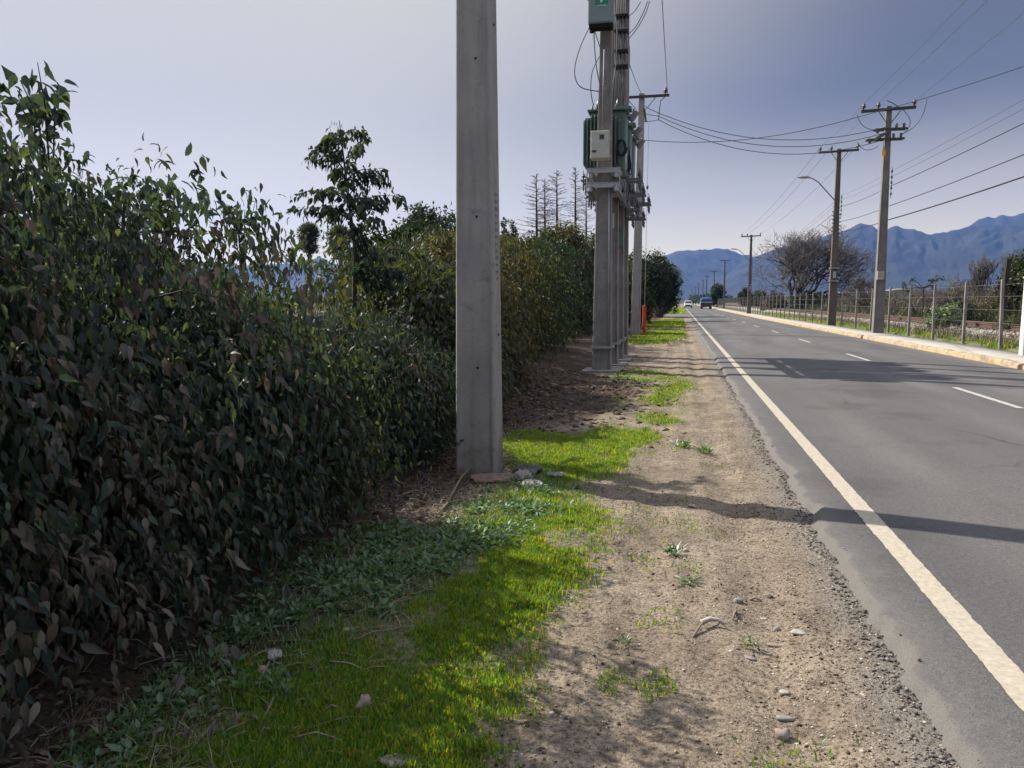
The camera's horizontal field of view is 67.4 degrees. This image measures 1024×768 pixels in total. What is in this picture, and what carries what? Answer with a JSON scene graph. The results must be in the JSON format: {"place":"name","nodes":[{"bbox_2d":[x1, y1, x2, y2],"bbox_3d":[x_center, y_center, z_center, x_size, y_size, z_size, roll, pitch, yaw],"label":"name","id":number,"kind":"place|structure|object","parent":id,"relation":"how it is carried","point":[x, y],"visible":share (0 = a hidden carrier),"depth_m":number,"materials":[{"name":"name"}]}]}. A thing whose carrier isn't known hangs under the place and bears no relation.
{"place":"outdoors","nodes":[
{"label":"outdoors","id":0,"kind":"place"},
{"bbox_2d":[45,307,882,767],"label":"grass","id":1,"kind":"structure","parent":0,"point":[515,579],"depth_m":3.41,"materials":[{"name":"plant"}]},
{"bbox_2d":[195,248,753,301],"bbox_3d":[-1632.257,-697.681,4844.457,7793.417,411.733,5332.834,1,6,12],"label":"hills","id":2,"kind":"structure","parent":0,"point":[696,266],"depth_m":5078.38,"materials":[{"name":"stone"}]},
{"bbox_2d":[0,303,1018,767],"bbox_3d":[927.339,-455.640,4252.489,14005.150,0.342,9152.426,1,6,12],"label":"ground","id":3,"kind":"structure","parent":0,"point":[690,355],"depth_m":3.76,"materials":[{"name":"soil"}]},
{"bbox_2d":[4,197,202,279],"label":"hedge shrub","id":4,"kind":"object","parent":3,"relation":"on","point":[150,244],"depth_m":5.53,"materials":[{"name":"green plant"}]},
{"bbox_2d":[0,86,260,767],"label":"hedge shrub","id":5,"kind":"object","parent":3,"relation":"on","point":[37,540],"visible":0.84,"depth_m":2.98,"materials":[{"name":"green plant"}]},
{"bbox_2d":[0,131,398,674],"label":"hedge shrub","id":6,"kind":"object","parent":3,"relation":"on","point":[138,217],"visible":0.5,"depth_m":3.61,"materials":[{"name":"green plant"}]},
{"bbox_2d":[0,61,78,193],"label":"sprig","id":7,"kind":"object","parent":6,"relation":"attached to","point":[35,116],"visible":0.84,"depth_m":3.73,"materials":[{"name":"green plant"}]},
{"bbox_2d":[126,173,194,278],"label":"sprig","id":8,"kind":"object","parent":6,"relation":"attached to","point":[172,185],"visible":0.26,"depth_m":4.59,"materials":[{"name":"green plant"}]},
{"bbox_2d":[141,241,260,302],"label":"hedge shrub","id":9,"kind":"object","parent":3,"relation":"on","point":[212,270],"depth_m":7.10,"materials":[{"name":"green plant"}]},
{"bbox_2d":[15,236,401,587],"bbox_3d":[-2.172,0.021,4.970,2.944,2.000,2.814,1,6,12],"label":"hedge shrub","id":10,"kind":"object","parent":3,"relation":"on","point":[304,405],"visible":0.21,"depth_m":4.55,"materials":[{"name":"green plant"}]},
{"bbox_2d":[267,648,281,662],"bbox_3d":[-1.056,1.204,3.419,0.064,0.048,0.054,0,17,-16],"label":"stone","id":11,"kind":"object","parent":3,"relation":"on","point":[276,654],"visible":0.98,"depth_m":3.41,"materials":[{"name":"stone"}]},
{"bbox_2d":[1,419,572,767],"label":"dry straw","id":12,"kind":"object","parent":3,"relation":"on","point":[199,710],"visible":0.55,"depth_m":4.15,"materials":[{"name":"plant"}]},
{"bbox_2d":[0,374,589,767],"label":"leaf litter","id":13,"kind":"object","parent":3,"relation":"on","point":[39,750],"visible":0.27,"depth_m":3.37,"materials":[{"name":"plant"}]},
{"bbox_2d":[166,252,431,530],"bbox_3d":[-2.007,0.015,5.551,2.973,1.877,1.929,1,6,12],"label":"hedge shrub","id":14,"kind":"object","parent":3,"relation":"on","point":[342,295],"visible":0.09,"depth_m":5.32,"materials":[{"name":"green plant"}]},
{"bbox_2d":[216,199,263,281],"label":"sprig","id":15,"kind":"object","parent":14,"relation":"attached to","point":[229,217],"visible":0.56,"depth_m":5.65,"materials":[{"name":"green plant"}]},
{"bbox_2d":[9,405,589,767],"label":"dry twigs","id":16,"kind":"object","parent":3,"relation":"on","point":[183,758],"visible":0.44,"depth_m":3.57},
{"bbox_2d":[295,221,320,311],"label":"fan palm","id":17,"kind":"object","parent":3,"relation":"on","point":[311,229],"visible":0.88,"depth_m":65.99,"materials":[{"name":"green plant"}]},
{"bbox_2d":[43,463,590,767],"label":"weeds","id":18,"kind":"object","parent":3,"relation":"on","point":[424,564],"visible":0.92,"depth_m":4.12,"materials":[{"name":"green plant"}]},
{"bbox_2d":[327,224,351,263],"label":"fan palm","id":19,"kind":"object","parent":3,"relation":"on","point":[339,229],"visible":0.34,"depth_m":63.17,"materials":[{"name":"green plant"}]},
{"bbox_2d":[4,361,686,767],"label":"soil clods","id":20,"kind":"object","parent":3,"relation":"on","point":[350,611],"visible":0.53,"depth_m":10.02,"materials":[{"name":"soil"}]},
{"bbox_2d":[265,221,433,320],"bbox_3d":[-2.602,-1.752,16.242,4.030,3.224,5.802,1,6,12],"label":"hedge shrub","id":21,"kind":"object","parent":3,"relation":"on","point":[340,268],"visible":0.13,"depth_m":15.00,"materials":[{"name":"green plant"}]},
{"bbox_2d":[280,120,430,324],"bbox_3d":[-1.636,-1.103,8.446,1.559,3.490,1.109,5,8,39],"label":"sapling","id":22,"kind":"object","parent":3,"relation":"on","point":[383,278],"visible":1,"depth_m":8.27,"materials":[{"name":"green plant"}]},
{"bbox_2d":[355,694,372,710],"bbox_3d":[-0.583,1.264,3.044,0.063,0.066,0.092,7,8,11],"label":"stone","id":23,"kind":"object","parent":3,"relation":"on","point":[365,699],"visible":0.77,"depth_m":3.02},
{"bbox_2d":[277,297,463,478],"bbox_3d":[-1.610,-0.052,7.570,2.829,1.597,3.526,1,6,12],"label":"hedge shrub","id":24,"kind":"object","parent":3,"relation":"on","point":[426,413],"visible":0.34,"depth_m":7.16,"materials":[{"name":"green plant"}]},
{"bbox_2d":[378,753,427,767],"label":"stone","id":25,"kind":"object","parent":3,"relation":"on","point":[384,759],"visible":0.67,"depth_m":2.67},
{"bbox_2d":[385,211,445,253],"bbox_3d":[-3.767,-3.818,28.267,2.993,5.211,2.961,-2,6,-16],"label":"tree","id":26,"kind":"object","parent":3,"relation":"on","point":[419,226],"visible":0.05,"depth_m":27.69,"materials":[{"name":"green plant"}]},
{"bbox_2d":[392,200,455,238],"bbox_3d":[-3.296,-5.247,35.274,4.573,6.320,4.727,0,6,-2],"label":"tree","id":27,"kind":"object","parent":3,"relation":"on","point":[419,212],"visible":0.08,"depth_m":34.08,"materials":[{"name":"green plant"}]},
{"bbox_2d":[331,242,522,411],"bbox_3d":[-1.119,-0.720,10.377,2.653,2.346,2.784,1,6,12],"label":"hedge shrub","id":28,"kind":"object","parent":3,"relation":"on","point":[427,294],"visible":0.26,"depth_m":9.70,"materials":[{"name":"green plant"}]},
{"bbox_2d":[333,224,523,383],"bbox_3d":[-1.558,-1.420,13.836,3.620,2.984,3.713,1,6,12],"label":"hedge shrub","id":29,"kind":"object","parent":3,"relation":"on","point":[423,242],"visible":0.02,"depth_m":13.58,"materials":[{"name":"green plant"}]},
{"bbox_2d":[376,230,543,396],"bbox_3d":[-0.940,-1.139,12.620,2.903,2.778,3.368,1,6,12],"label":"hedge shrub","id":30,"kind":"object","parent":3,"relation":"on","point":[509,321],"visible":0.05,"depth_m":12.47,"materials":[{"name":"green plant"}]},
{"bbox_2d":[456,0,502,475],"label":"concrete pole","id":31,"kind":"object","parent":3,"relation":"on","point":[479,431],"visible":0.98,"depth_m":6.86,"materials":[{"name":"concrete"}]},
{"bbox_2d":[417,229,550,369],"bbox_3d":[-1.065,-1.747,16.338,3.701,3.186,4.019,1,6,12],"label":"hedge shrub","id":32,"kind":"object","parent":3,"relation":"on","point":[506,252],"visible":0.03,"depth_m":15.91,"materials":[{"name":"green plant"}]},
{"bbox_2d":[470,472,514,483],"bbox_3d":[-0.160,0.836,6.868,0.427,0.040,0.227,0,13,-14],"label":"broken slab","id":33,"kind":"object","parent":3,"relation":"on","point":[495,477],"depth_m":6.83,"materials":[{"name":"concrete"}]},
{"bbox_2d":[286,293,767,302],"bbox_3d":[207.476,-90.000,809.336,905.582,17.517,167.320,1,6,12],"label":"treeline","id":34,"kind":"object","parent":3,"relation":"on","point":[694,298],"visible":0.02,"depth_m":764.55,"materials":[{"name":"green plant"}]},
{"bbox_2d":[512,463,542,474],"bbox_3d":[0.143,0.796,7.174,0.256,0.078,0.169,5,19,29],"label":"rock","id":35,"kind":"object","parent":3,"relation":"on","point":[534,469],"visible":0.73,"depth_m":7.15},
{"bbox_2d":[500,233,560,362],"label":"hedge shrub","id":36,"kind":"object","parent":3,"relation":"on","point":[533,255],"visible":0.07,"depth_m":19.00,"materials":[{"name":"green plant"}]},
{"bbox_2d":[515,174,555,238],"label":"bare conifer","id":37,"kind":"object","parent":3,"relation":"on","point":[536,218],"visible":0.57,"depth_m":59.84,"materials":[{"name":"brown plant"}]},
{"bbox_2d":[500,228,587,351],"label":"hedge shrub","id":38,"kind":"object","parent":3,"relation":"on","point":[554,273],"visible":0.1,"depth_m":22.32,"materials":[{"name":"green plant"}]},
{"bbox_2d":[530,179,565,233],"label":"bare conifer","id":39,"kind":"object","parent":3,"relation":"on","point":[544,200],"visible":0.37,"depth_m":63.58,"materials":[{"name":"brown plant"}]},
{"bbox_2d":[514,225,589,344],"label":"hedge shrub","id":40,"kind":"object","parent":3,"relation":"on","point":[548,238],"visible":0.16,"depth_m":26.87,"materials":[{"name":"green plant"}]},
{"bbox_2d":[538,171,582,235],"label":"bare conifer","id":41,"kind":"object","parent":3,"relation":"on","point":[557,205],"visible":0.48,"depth_m":59.36,"materials":[{"name":"brown plant"}]},
{"bbox_2d":[533,237,594,338],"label":"hedge shrub","id":42,"kind":"object","parent":3,"relation":"on","point":[588,278],"visible":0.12,"depth_m":31.79,"materials":[{"name":"green plant"}]},
{"bbox_2d":[539,219,591,287],"bbox_3d":[2.622,-5.584,40.051,3.356,5.956,3.482,1,6,12],"label":"tree","id":43,"kind":"object","parent":3,"relation":"on","point":[564,233],"visible":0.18,"depth_m":38.99,"materials":[{"name":"green plant"}]},
{"bbox_2d":[562,167,585,237],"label":"bare conifer","id":44,"kind":"object","parent":3,"relation":"on","point":[574,211],"visible":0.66,"depth_m":61.11,"materials":[{"name":"brown plant"}]},
{"bbox_2d":[577,192,594,246],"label":"bare conifer","id":45,"kind":"object","parent":3,"relation":"on","point":[586,214],"visible":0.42,"depth_m":68.91,"materials":[{"name":"brown plant"}]},
{"bbox_2d":[577,228,594,270],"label":"tree","id":46,"kind":"object","parent":3,"relation":"on","point":[591,239],"visible":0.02,"depth_m":44.72,"materials":[{"name":"green plant"}]},
{"bbox_2d":[582,30,621,373],"bbox_3d":[2.085,-5.721,17.198,0.850,11.500,0.850,1,6,12],"label":"concrete pole","id":47,"kind":"object","parent":3,"relation":"on","point":[602,346],"visible":0.81,"depth_m":17.35,"materials":[{"name":"concrete"}]},
{"bbox_2d":[590,130,610,160],"bbox_3d":[1.943,-5.237,16.869,0.452,0.600,0.261,1,6,12],"label":"control box","id":48,"kind":"object","parent":47,"relation":"attached to","point":[600,145],"visible":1,"depth_m":16.75,"materials":[{"name":"beige metal"}]},
{"bbox_2d":[591,131,608,157],"bbox_3d":[1.914,-5.225,16.756,0.376,0.570,0.016,1,6,12],"label":"door","id":49,"kind":"structure","parent":48,"relation":"in","point":[600,145],"depth_m":16.75,"materials":[{"name":"beige metal"}]},
{"bbox_2d":[588,0,614,32],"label":"switch cabinet","id":50,"kind":"object","parent":47,"relation":"attached to","point":[600,15],"visible":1,"depth_m":16.47,"materials":[{"name":"grey metal"}]},
{"bbox_2d":[581,0,642,366],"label":"concrete pole","id":51,"kind":"object","parent":3,"relation":"on","point":[616,342],"visible":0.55,"depth_m":19.07,"materials":[{"name":"concrete"}]},
{"bbox_2d":[612,0,628,107],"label":"cable bundle","id":52,"kind":"object","parent":51,"relation":"attached to","point":[621,15],"visible":0.84,"depth_m":18.21,"materials":[{"name":"black rubber"}]},
{"bbox_2d":[590,0,645,361],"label":"concrete pole","id":53,"kind":"object","parent":3,"relation":"on","point":[642,194],"visible":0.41,"depth_m":20.63,"materials":[{"name":"concrete"}]},
{"bbox_2d":[594,0,650,357],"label":"concrete pole","id":54,"kind":"object","parent":3,"relation":"on","point":[632,219],"visible":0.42,"depth_m":22.03,"materials":[{"name":"concrete"}]},
{"bbox_2d":[586,167,633,216],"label":"steel platform","id":55,"kind":"structure","parent":54,"relation":"attached to","point":[616,184],"depth_m":17.13,"materials":[{"name":"metal"}]},
{"bbox_2d":[583,98,638,177],"bbox_3d":[2.353,-5.823,18.024,1.241,1.817,1.180,1,6,12],"label":"transformer","id":56,"kind":"object","parent":55,"relation":"on","point":[621,115],"visible":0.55,"depth_m":17.62,"materials":[{"name":"green metal"}]},
{"bbox_2d":[623,122,642,186],"bbox_3d":[2.709,-5.999,19.656,1.241,1.817,1.180,1,6,12],"label":"transformer","id":57,"kind":"object","parent":55,"relation":"on","point":[632,130],"visible":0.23,"depth_m":19.39,"materials":[{"name":"green metal"}]},
{"bbox_2d":[627,135,644,188],"bbox_3d":[3.038,-6.161,21.162,1.241,1.817,1.180,1,6,12],"label":"transformer","id":58,"kind":"object","parent":55,"relation":"on","point":[639,144],"visible":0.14,"depth_m":20.91,"materials":[{"name":"grey metal"}]},
{"bbox_2d":[628,258,658,325],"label":"tree","id":59,"kind":"object","parent":3,"relation":"on","point":[648,300],"visible":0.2,"depth_m":48.63,"materials":[{"name":"green plant"}]},
{"bbox_2d":[642,123,648,334],"bbox_3d":[6.166,-7.411,35.350,0.181,10.421,0.481,1,6,12],"label":"guy wire","id":60,"kind":"object","parent":3,"relation":"on","point":[644,316],"visible":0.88,"depth_m":35.83,"materials":[{"name":"metal"}]},
{"bbox_2d":[629,87,668,334],"bbox_3d":[5.987,-7.912,36.500,2.688,11.730,0.477,1,6,12],"label":"concrete pole","id":61,"kind":"object","parent":3,"relation":"on","point":[636,294],"visible":0.73,"depth_m":36.52,"materials":[{"name":"concrete"}]},
{"bbox_2d":[629,246,673,320],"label":"tree","id":62,"kind":"object","parent":3,"relation":"on","point":[658,272],"visible":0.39,"depth_m":59.62,"materials":[{"name":"green plant"}]},
{"bbox_2d":[648,255,683,316],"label":"tree","id":63,"kind":"object","parent":3,"relation":"on","point":[670,296],"visible":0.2,"depth_m":77.13,"materials":[{"name":"green plant"}]},
{"bbox_2d":[649,261,687,317],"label":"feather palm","id":64,"kind":"object","parent":3,"relation":"on","point":[659,314],"visible":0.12,"depth_m":75.98,"materials":[{"name":"green plant"}]},
{"bbox_2d":[658,541,686,556],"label":"rosette weed","id":65,"kind":"object","parent":3,"relation":"on","point":[671,550],"visible":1,"depth_m":4.88,"materials":[{"name":"green plant"}]},
{"bbox_2d":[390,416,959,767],"bbox_3d":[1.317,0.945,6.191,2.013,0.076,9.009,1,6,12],"label":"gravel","id":66,"kind":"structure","parent":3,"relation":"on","point":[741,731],"depth_m":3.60,"materials":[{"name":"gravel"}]},
{"bbox_2d":[709,282,726,306],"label":"tree","id":67,"kind":"object","parent":3,"relation":"on","point":[716,294],"visible":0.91,"depth_m":196.20,"materials":[{"name":"green plant"}]},
{"bbox_2d":[737,287,751,306],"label":"tree","id":68,"kind":"object","parent":3,"relation":"on","point":[743,293],"visible":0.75,"depth_m":156.87,"materials":[{"name":"green plant"}]},
{"bbox_2d":[751,289,768,306],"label":"tree","id":69,"kind":"object","parent":3,"relation":"on","point":[757,294],"visible":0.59,"depth_m":165.87,"materials":[{"name":"green plant"}]},
{"bbox_2d":[758,288,790,310],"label":"bush","id":70,"kind":"object","parent":3,"relation":"on","point":[775,293],"visible":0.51,"depth_m":105.12,"materials":[{"name":"green plant"}]},
{"bbox_2d":[775,727,790,740],"bbox_3d":[1.006,1.306,2.862,0.057,0.054,0.049,4,7,30],"label":"stone","id":71,"kind":"object","parent":3,"relation":"on","point":[780,734],"visible":0.97,"depth_m":2.85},
{"bbox_2d":[786,288,827,309],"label":"bush","id":72,"kind":"object","parent":3,"relation":"on","point":[809,299],"visible":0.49,"depth_m":96.90,"materials":[{"name":"green plant"}]},
{"bbox_2d":[743,216,875,305],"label":"bare tree","id":73,"kind":"object","parent":3,"relation":"on","point":[796,268],"visible":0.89,"depth_m":97.62,"materials":[{"name":"brown plant"}]},
{"bbox_2d":[716,371,979,767],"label":"asphalt crumbs","id":74,"kind":"object","parent":3,"relation":"on","point":[928,765],"visible":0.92,"depth_m":3.71,"materials":[{"name":"asphalt"}]},
{"bbox_2d":[694,304,1023,369],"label":"kerb","id":75,"kind":"structure","parent":3,"relation":"on","point":[995,360],"depth_m":24.07,"materials":[{"name":"yellow paint"}]},
{"bbox_2d":[843,263,888,306],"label":"bare tree","id":76,"kind":"object","parent":3,"relation":"on","point":[857,284],"visible":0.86,"depth_m":71.35,"materials":[{"name":"brown plant"}]},
{"bbox_2d":[715,305,1020,338],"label":"railway track","id":77,"kind":"structure","parent":3,"relation":"on","point":[985,325],"depth_m":41.31,"materials":[{"name":"stone"}]},
{"bbox_2d":[717,279,1022,348],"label":"fence","id":78,"kind":"object","parent":3,"relation":"on","point":[934,297],"visible":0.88,"depth_m":32.53,"materials":[{"name":"metal"}]},
{"bbox_2d":[756,280,1022,346],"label":"scrub","id":79,"kind":"object","parent":3,"relation":"on","point":[900,305],"visible":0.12,"depth_m":47.90,"materials":[{"name":"plant"}]},
{"bbox_2d":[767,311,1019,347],"bbox_3d":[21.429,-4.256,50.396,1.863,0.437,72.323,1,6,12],"label":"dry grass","id":80,"kind":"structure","parent":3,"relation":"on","point":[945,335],"depth_m":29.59,"materials":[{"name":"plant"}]},
{"bbox_2d":[802,303,1017,321],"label":"green undergrowth","id":81,"kind":"object","parent":3,"relation":"on","point":[892,313],"visible":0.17,"depth_m":57.57,"materials":[{"name":"green plant"}]},
{"bbox_2d":[892,284,953,317],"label":"bare tree","id":82,"kind":"object","parent":3,"relation":"on","point":[907,301],"visible":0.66,"depth_m":51.09,"materials":[{"name":"brown plant"}]},
{"bbox_2d":[901,275,945,318],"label":"spindly tree","id":83,"kind":"object","parent":3,"relation":"on","point":[932,280],"visible":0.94,"depth_m":40.11,"materials":[{"name":"green plant"}]},
{"bbox_2d":[923,300,967,328],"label":"bush","id":84,"kind":"object","parent":3,"relation":"on","point":[943,312],"visible":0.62,"depth_m":34.24,"materials":[{"name":"green plant"}]},
{"bbox_2d":[921,274,989,308],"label":"bush","id":85,"kind":"object","parent":3,"relation":"on","point":[970,285],"visible":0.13,"depth_m":59.23,"materials":[{"name":"brown plant"}]},
{"bbox_2d":[940,293,976,320],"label":"bush","id":86,"kind":"object","parent":3,"relation":"on","point":[969,311],"visible":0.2,"depth_m":39.46,"materials":[{"name":"green plant"}]},
{"bbox_2d":[968,297,1010,321],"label":"bush","id":87,"kind":"object","parent":3,"relation":"on","point":[980,310],"visible":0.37,"depth_m":40.96,"materials":[{"name":"green plant"}]},
{"bbox_2d":[966,251,1023,295],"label":"bare tree","id":88,"kind":"object","parent":3,"relation":"on","point":[986,268],"visible":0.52,"depth_m":55.63,"materials":[{"name":"brown plant"}]},
{"bbox_2d":[983,249,1023,316],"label":"tree","id":89,"kind":"object","parent":3,"relation":"on","point":[1015,287],"visible":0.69,"depth_m":40.90,"materials":[{"name":"green plant"}]},
{"bbox_2d":[998,259,1014,319],"bbox_3d":[22.929,-4.013,35.728,0.605,3.558,0.312,1,6,12],"label":"wooden post","id":90,"kind":"object","parent":3,"relation":"on","point":[1007,267],"visible":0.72,"depth_m":35.55,"materials":[{"name":"brown wood"}]},
{"bbox_2d":[992,312,1021,329],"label":"bush","id":91,"kind":"object","parent":3,"relation":"on","point":[1011,321],"visible":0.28,"depth_m":29.30,"materials":[{"name":"green plant"}]},
{"bbox_2d":[0,0,1023,265],"label":"sky","id":92,"kind":"structure","parent":0,"point":[252,85],"materials":[{"name":"blue"}]},
{"bbox_2d":[682,304,1023,767],"bbox_3d":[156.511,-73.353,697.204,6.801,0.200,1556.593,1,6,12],"label":"road","id":93,"kind":"structure","parent":0,"point":[920,454],"depth_m":6.57,"materials":[{"name":"asphalt"}]},
{"bbox_2d":[682,304,1023,710],"bbox_3d":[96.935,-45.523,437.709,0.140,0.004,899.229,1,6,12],"label":"road edge line","id":94,"kind":"object","parent":93,"relation":"on","point":[1005,671],"visible":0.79,"depth_m":4.25,"materials":[{"name":"white paint"}]},
{"bbox_2d":[952,387,1022,407],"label":"road dash marking","id":95,"kind":"object","parent":93,"relation":"on","point":[993,399],"visible":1,"depth_m":11.81,"materials":[{"name":"white paint"}]},
{"bbox_2d":[696,304,1023,362],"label":"sidewalk","id":96,"kind":"structure","parent":0,"point":[1009,355],"depth_m":26.94,"materials":[{"name":"concrete"}]},
{"bbox_2d":[731,233,760,313],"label":"utility pole","id":97,"kind":"object","parent":96,"relation":"on","point":[750,268],"visible":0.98,"depth_m":88.28,"materials":[{"name":"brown concrete"}]},
{"bbox_2d":[797,144,858,325],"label":"utility pole","id":98,"kind":"object","parent":96,"relation":"on","point":[832,302],"visible":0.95,"depth_m":45.01,"materials":[{"name":"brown concrete"}]},
{"bbox_2d":[857,99,926,332],"bbox_3d":[16.469,-7.161,33.888,2.774,10.395,0.582,1,6,12],"label":"utility pole","id":99,"kind":"object","parent":96,"relation":"on","point":[878,312],"visible":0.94,"depth_m":33.80,"materials":[{"name":"concrete"}]},
{"bbox_2d":[659,120,881,153],"bbox_3d":[11.527,-11.232,34.573,9.758,1.877,0.031,2,6,14],"label":"power line","id":100,"kind":"object","parent":99,"relation":"attached to","point":[764,152],"visible":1,"depth_m":34.77,"materials":[{"name":"metal"}]},
{"bbox_2d":[659,116,885,146],"bbox_3d":[11.511,-11.482,34.550,9.790,1.725,0.031,2,6,14],"label":"power line","id":101,"kind":"object","parent":99,"relation":"attached to","point":[769,145],"visible":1,"depth_m":34.50,"materials":[{"name":"metal"}]},
{"bbox_2d":[659,113,885,139],"bbox_3d":[11.509,-11.697,34.527,9.791,1.580,0.031,2,6,14],"label":"power line","id":102,"kind":"object","parent":99,"relation":"attached to","point":[770,139],"visible":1,"depth_m":34.56,"materials":[{"name":"metal"}]},
{"bbox_2d":[889,176,1023,219],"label":"power line","id":103,"kind":"object","parent":99,"relation":"attached to","point":[960,197],"visible":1,"depth_m":25.16,"materials":[{"name":"metal"}]},
{"bbox_2d":[1018,277,1023,354],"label":"white post","id":104,"kind":"object","parent":96,"relation":"on","point":[1021,346],"visible":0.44,"depth_m":20.03,"materials":[{"name":"concrete"}]},
{"bbox_2d":[718,223,1023,297],"bbox_3d":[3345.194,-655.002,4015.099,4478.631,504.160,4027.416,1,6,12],"label":"mountain","id":105,"kind":"structure","parent":0,"point":[922,258],"depth_m":3983.16,"materials":[{"name":"stone"}]},
{"bbox_2d":[766,312,1018,350],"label":"grass","id":106,"kind":"structure","parent":0,"point":[986,343],"depth_m":30.77,"materials":[{"name":"plant"}]},
{"bbox_2d":[964,213,1023,227],"bbox_3d":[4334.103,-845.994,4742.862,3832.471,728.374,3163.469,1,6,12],"label":"mountain","id":107,"kind":"structure","parent":0,"point":[1004,220],"depth_m":5370.49,"materials":[{"name":"stone"}]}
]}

